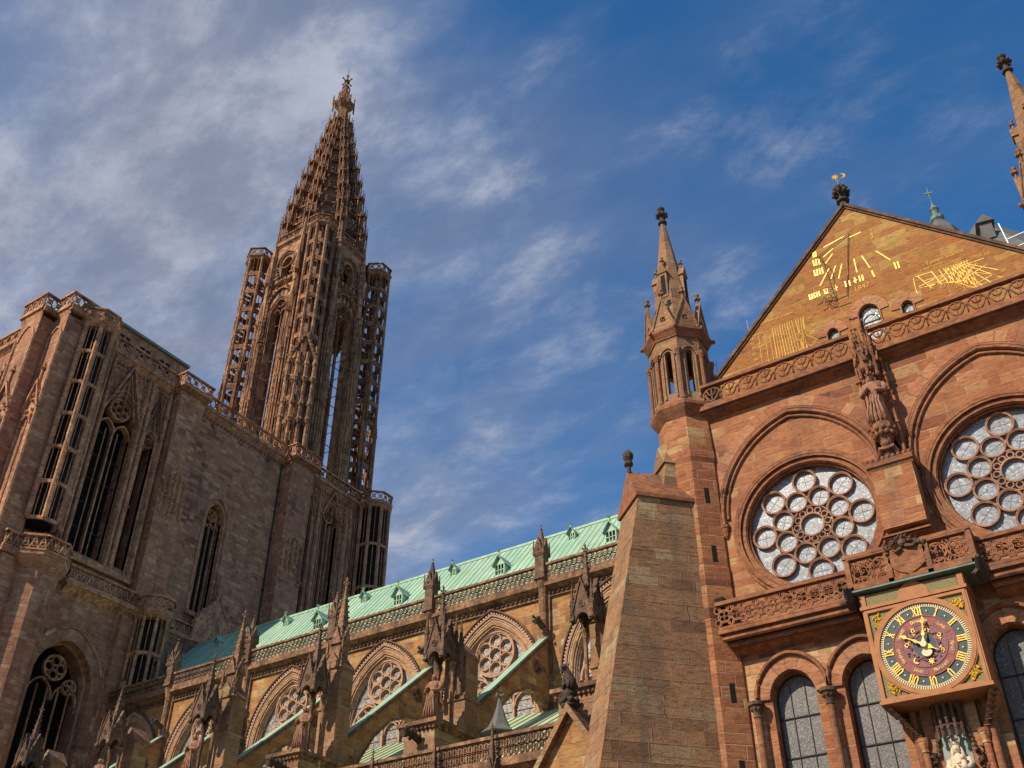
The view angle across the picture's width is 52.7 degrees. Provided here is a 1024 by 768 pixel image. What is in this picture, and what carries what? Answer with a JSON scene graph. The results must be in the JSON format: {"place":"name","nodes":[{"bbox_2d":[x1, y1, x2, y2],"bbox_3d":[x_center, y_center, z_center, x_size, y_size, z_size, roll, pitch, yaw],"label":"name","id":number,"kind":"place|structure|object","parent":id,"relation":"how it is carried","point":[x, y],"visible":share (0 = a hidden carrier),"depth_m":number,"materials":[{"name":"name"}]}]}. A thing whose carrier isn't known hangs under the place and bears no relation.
{"place":"outdoors","nodes":[
{"label":"outdoors","id":0,"kind":"place"},
{"bbox_2d":[0,290,392,767],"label":"tower block","id":1,"kind":"structure","parent":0,"point":[154,507],"depth_m":96.85,"materials":[{"name":"stone"}]},
{"bbox_2d":[0,358,8,380],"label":"tower window","id":2,"kind":"structure","parent":1,"relation":"in","point":[2,371],"depth_m":98.35,"materials":[{"name":"brown stone"}]},
{"bbox_2d":[17,623,104,767],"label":"tower window","id":3,"kind":"structure","parent":1,"relation":"in","point":[70,690],"depth_m":85.46,"materials":[{"name":"stone"}]},
{"bbox_2d":[72,358,141,561],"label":"tower window","id":4,"kind":"structure","parent":1,"relation":"in","point":[124,413],"depth_m":99.03,"materials":[{"name":"stone"}]},
{"bbox_2d":[121,390,164,571],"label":"tower window","id":5,"kind":"structure","parent":1,"relation":"in","point":[158,408],"depth_m":101.80,"materials":[{"name":"brown stone"}]},
{"bbox_2d":[183,498,228,617],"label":"tower window","id":6,"kind":"structure","parent":1,"relation":"in","point":[210,526],"depth_m":103.66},
{"bbox_2d":[215,67,391,500],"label":"spire tower","id":7,"kind":"structure","parent":1,"relation":"on","point":[313,306],"depth_m":139.32,"materials":[{"name":"stone"}]},
{"bbox_2d":[247,225,303,437],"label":"octagon window","id":8,"kind":"structure","parent":7,"relation":"in","point":[294,238],"depth_m":140.13,"materials":[{"name":"stone"}]},
{"bbox_2d":[284,224,340,411],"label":"octagon window","id":9,"kind":"structure","parent":7,"relation":"in","point":[306,232],"depth_m":139.40,"materials":[{"name":"stone"}]},
{"bbox_2d":[319,343,340,466],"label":"octagon window","id":10,"kind":"structure","parent":7,"relation":"in","point":[338,344],"depth_m":143.56,"materials":[{"name":"stone"}]},
{"bbox_2d":[318,232,364,483],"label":"octagon window","id":11,"kind":"structure","parent":7,"relation":"in","point":[352,248],"depth_m":140.73,"materials":[{"name":"stone"}]},
{"bbox_2d":[296,485,315,612],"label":"tower window","id":12,"kind":"structure","parent":1,"relation":"in","point":[312,505],"depth_m":116.83,"materials":[{"name":"brown stone"}]},
{"bbox_2d":[309,485,342,608],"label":"tower window","id":13,"kind":"structure","parent":1,"relation":"in","point":[327,518],"depth_m":119.39,"materials":[{"name":"brown stone"}]},
{"bbox_2d":[0,0,1023,585],"label":"sky","id":14,"kind":"structure","parent":0,"point":[518,159],"materials":[{"name":"blue"}]},
{"label":"ground","id":15,"kind":"structure","parent":0,"visible":0},
{"bbox_2d":[11,514,620,767],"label":"nave","id":16,"kind":"structure","parent":15,"relation":"on","point":[494,641],"depth_m":67.24,"materials":[{"name":"stone"}]},
{"bbox_2d":[94,759,104,767],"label":"niche statue","id":17,"kind":"object","parent":16,"relation":"on","point":[100,764],"visible":1,"depth_m":65.75,"materials":[{"name":"stone"}]},
{"bbox_2d":[96,709,155,767],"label":"clerestory window","id":18,"kind":"structure","parent":16,"relation":"in","point":[149,728],"depth_m":83.94,"materials":[{"name":"stone"}]},
{"bbox_2d":[159,697,213,767],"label":"clerestory window","id":19,"kind":"structure","parent":16,"relation":"in","point":[191,729],"depth_m":80.12,"materials":[{"name":"stone"}]},
{"bbox_2d":[181,735,200,767],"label":"niche statue","id":20,"kind":"object","parent":16,"relation":"on","point":[191,749],"visible":1,"depth_m":61.43,"materials":[{"name":"stone"}]},
{"bbox_2d":[242,665,320,767],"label":"clerestory window","id":21,"kind":"structure","parent":16,"relation":"in","point":[287,703],"depth_m":76.10,"materials":[{"name":"stone"}]},
{"bbox_2d":[291,707,311,748],"bbox_3d":[-11.673,19.129,57.629,1.152,2.300,0.734,-21,-41,27],"label":"niche statue","id":22,"kind":"object","parent":16,"relation":"on","point":[302,721],"visible":0.95,"depth_m":57.40,"materials":[{"name":"stone"}]},
{"bbox_2d":[348,639,420,748],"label":"clerestory window","id":23,"kind":"structure","parent":16,"relation":"in","point":[387,675],"depth_m":71.69,"materials":[{"name":"stone"}]},
{"bbox_2d":[422,674,442,717],"bbox_3d":[-4.095,16.151,53.567,1.152,2.300,0.731,-21,-41,27],"label":"niche statue","id":24,"kind":"object","parent":16,"relation":"on","point":[433,688],"visible":0.95,"depth_m":53.34,"materials":[{"name":"stone"}]},
{"bbox_2d":[440,609,539,718],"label":"clerestory window","id":25,"kind":"structure","parent":16,"relation":"in","point":[498,648],"depth_m":67.17,"materials":[{"name":"stone"}]},
{"bbox_2d":[560,575,611,683],"bbox_3d":[6.446,15.395,62.587,7.850,7.986,0.860,-21,-41,27],"label":"clerestory window","id":26,"kind":"structure","parent":16,"relation":"in","point":[579,667],"depth_m":63.86,"materials":[{"name":"stone"}]},
{"bbox_2d":[533,702,590,767],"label":"chapel","id":27,"kind":"structure","parent":15,"relation":"on","point":[565,745],"depth_m":43.80,"materials":[{"name":"stone"}]},
{"bbox_2d":[559,662,579,708],"bbox_3d":[2.509,13.211,45.264,0.933,2.022,0.911,-21,-41,27],"label":"animal statue","id":28,"kind":"object","parent":27,"relation":"on","point":[570,687],"visible":0.94,"depth_m":44.92,"materials":[{"name":"stone"}]},
{"bbox_2d":[583,53,1023,767],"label":"transept","id":29,"kind":"structure","parent":15,"relation":"on","point":[783,501],"depth_m":38.58,"materials":[{"name":"stone"}]},
{"bbox_2d":[714,597,731,626],"bbox_3d":[7.869,8.525,38.517,0.350,1.000,0.550,-21,-41,27],"label":"iron door","id":30,"kind":"structure","parent":29,"relation":"in","point":[721,598],"depth_m":38.33,"materials":[{"name":"black metal"}]},
{"bbox_2d":[754,650,829,767],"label":"lancet window","id":31,"kind":"structure","parent":29,"relation":"in","point":[804,744],"depth_m":36.11,"materials":[{"name":"glass"}]},
{"bbox_2d":[734,448,887,597],"bbox_3d":[11.328,5.258,39.134,6.060,6.060,0.651,-21,-41,27],"label":"rose window","id":32,"kind":"structure","parent":29,"relation":"in","point":[811,516],"depth_m":39.43,"materials":[{"name":"glass"}]},
{"bbox_2d":[818,320,847,339],"bbox_3d":[13.526,-2.158,43.543,1.278,1.175,0.260,-21,-41,27],"label":"window","id":33,"kind":"structure","parent":29,"relation":"in","point":[839,325],"depth_m":43.59,"materials":[{"name":"stone"}]},
{"bbox_2d":[831,173,844,182],"bbox_3d":[15.059,-9.412,47.673,0.660,0.820,0.040,-10,-37,14],"label":"weather vane","id":34,"kind":"object","parent":29,"relation":"on","point":[836,176],"visible":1,"depth_m":47.78,"materials":[{"name":"gold metal"}]},
{"bbox_2d":[849,295,888,338],"bbox_3d":[14.859,-2.714,42.853,1.658,2.256,0.260,-21,-41,27],"label":"window","id":35,"kind":"structure","parent":29,"relation":"in","point":[870,315],"depth_m":43.06,"materials":[{"name":"stone"}]},
{"bbox_2d":[826,634,911,767],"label":"lancet window","id":36,"kind":"structure","parent":29,"relation":"in","point":[882,741],"depth_m":34.82,"materials":[{"name":"glass"}]},
{"bbox_2d":[858,371,891,424],"bbox_3d":[13.752,0.522,39.222,1.127,2.342,0.718,-21,-41,27],"label":"statue","id":37,"kind":"object","parent":29,"relation":"on","point":[872,390],"visible":0.98,"depth_m":39.00,"materials":[{"name":"stone"}]},
{"bbox_2d":[891,292,922,313],"bbox_3d":[16.125,-3.219,42.180,1.278,1.175,0.260,-21,-41,27],"label":"window","id":38,"kind":"structure","parent":29,"relation":"in","point":[913,297],"depth_m":42.22,"materials":[{"name":"stone"}]},
{"bbox_2d":[852,562,1004,737],"bbox_3d":[13.531,8.827,33.280,4.300,5.120,1.620,-21,-41,27],"label":"clock","id":39,"kind":"object","parent":29,"relation":"attached to","point":[927,640],"visible":1,"depth_m":33.07,"materials":[{"name":"stone"}]},
{"bbox_2d":[946,738,974,767],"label":"statue","id":40,"kind":"object","parent":29,"relation":"on","point":[959,760],"visible":1,"depth_m":31.46,"materials":[{"name":"stone"}]},
{"bbox_2d":[922,388,1023,547],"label":"rose window","id":41,"kind":"structure","parent":29,"relation":"in","point":[981,466],"depth_m":36.76,"materials":[{"name":"glass"}]},
{"bbox_2d":[924,188,1023,246],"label":"crossing roof","id":42,"kind":"structure","parent":29,"relation":"on","point":[984,226],"depth_m":57.85,"materials":[{"name":"metal"}]},
{"bbox_2d":[979,601,1023,761],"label":"lancet window","id":43,"kind":"structure","parent":29,"relation":"in","point":[1008,652],"depth_m":33.17,"materials":[{"name":"glass"}]},
{"bbox_2d":[998,223,1023,245],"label":"scaffold rail","id":44,"kind":"object","parent":29,"relation":"on","point":[1006,239],"visible":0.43,"depth_m":42.36,"materials":[{"name":"metal"}]}
]}

